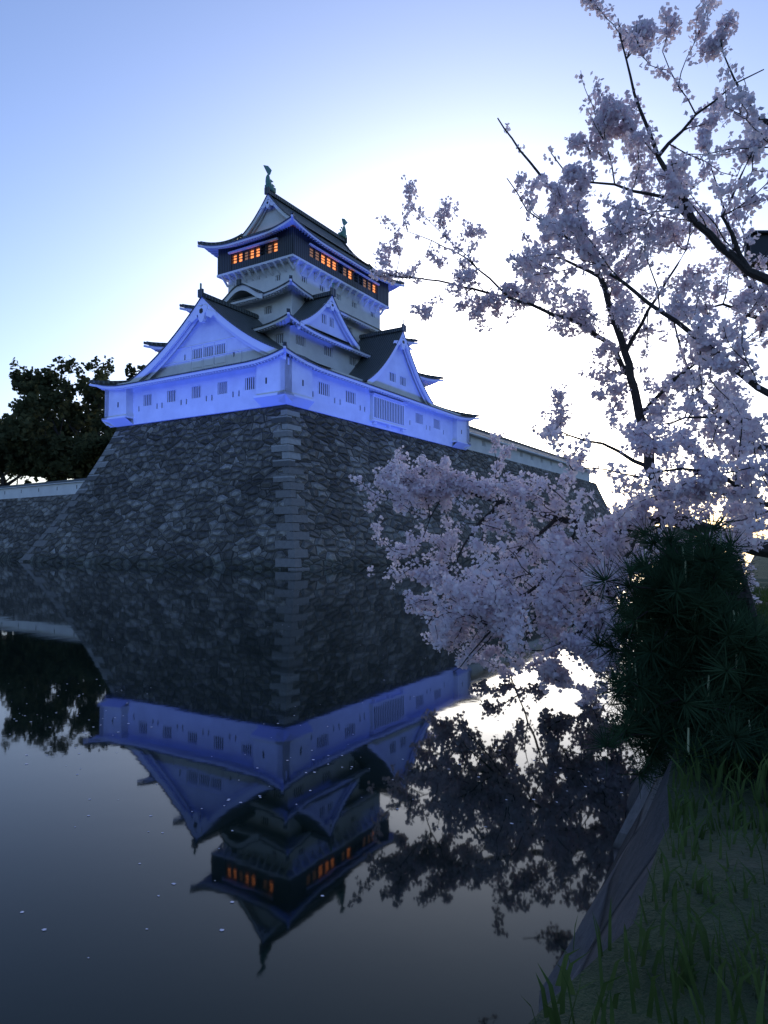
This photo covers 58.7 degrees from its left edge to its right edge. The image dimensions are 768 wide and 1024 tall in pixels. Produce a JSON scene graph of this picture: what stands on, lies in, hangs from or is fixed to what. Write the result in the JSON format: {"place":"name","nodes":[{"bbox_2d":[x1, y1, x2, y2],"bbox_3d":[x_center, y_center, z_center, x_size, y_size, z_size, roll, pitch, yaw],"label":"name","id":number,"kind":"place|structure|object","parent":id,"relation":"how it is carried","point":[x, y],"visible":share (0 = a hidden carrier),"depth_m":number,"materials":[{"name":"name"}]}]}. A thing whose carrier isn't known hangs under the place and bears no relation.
{"place":"outdoors","nodes":[
{"label":"outdoors","id":0,"kind":"place"},
{"bbox_2d":[18,404,630,569],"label":"stone base wall","id":1,"kind":"structure","parent":0,"point":[273,487],"depth_m":92.88,"materials":[{"name":"grey stone"}]},
{"bbox_2d":[89,165,479,449],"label":"castle keep","id":2,"kind":"structure","parent":1,"relation":"on","point":[292,317],"depth_m":104.65,"materials":[{"name":"paint"}]},
{"bbox_2d":[468,426,589,481],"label":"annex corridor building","id":3,"kind":"structure","parent":1,"relation":"on","point":[480,442],"depth_m":165.05,"materials":[{"name":"paint"}]},
{"bbox_2d":[0,478,688,559],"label":"rampart wall","id":4,"kind":"structure","parent":0,"point":[30,513],"depth_m":115.05,"materials":[{"name":"stone"}]},
{"bbox_2d":[0,355,145,485],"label":"broadleaf trees","id":5,"kind":"object","parent":4,"relation":"on","point":[66,438],"visible":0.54,"depth_m":150.50,"materials":[{"name":"green plant"}]},
{"bbox_2d":[0,546,753,1023],"bbox_3d":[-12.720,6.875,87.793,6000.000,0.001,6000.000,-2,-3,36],"label":"moat water","id":6,"kind":"structure","parent":0,"point":[428,868],"depth_m":8.52,"materials":[{"name":"black liquid"}]},
{"bbox_2d":[5,595,622,957],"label":"floating petals","id":7,"kind":"object","parent":6,"relation":"on","point":[44,929],"visible":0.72,"depth_m":8.91,"materials":[{"name":"pink plant"}]},
{"bbox_2d":[0,0,767,538],"label":"sky","id":8,"kind":"structure","parent":0,"point":[134,134],"materials":[{"name":"blue"}]},
{"bbox_2d":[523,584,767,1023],"bbox_3d":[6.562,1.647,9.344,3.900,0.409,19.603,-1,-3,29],"label":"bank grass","id":9,"kind":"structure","parent":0,"point":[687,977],"depth_m":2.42,"materials":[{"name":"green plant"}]},
{"bbox_2d":[528,556,767,1023],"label":"bank ground","id":10,"kind":"structure","parent":0,"point":[640,838],"depth_m":2.77,"materials":[{"name":"green plant"}]},
{"bbox_2d":[348,0,767,708],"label":"cherry tree","id":11,"kind":"object","parent":10,"relation":"on","point":[735,256],"visible":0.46,"depth_m":14.09,"materials":[{"name":"pink plant"}]},
{"bbox_2d":[577,507,767,811],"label":"pine tree","id":12,"kind":"object","parent":10,"relation":"on","point":[696,666],"visible":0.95,"depth_m":4.96,"materials":[{"name":"green plant"}]},
{"bbox_2d":[743,230,767,269],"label":"flood lamp on pole","id":13,"kind":"object","parent":10,"relation":"on","point":[759,246],"visible":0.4,"depth_m":21.72,"materials":[{"name":"grey metal"}]}
]}

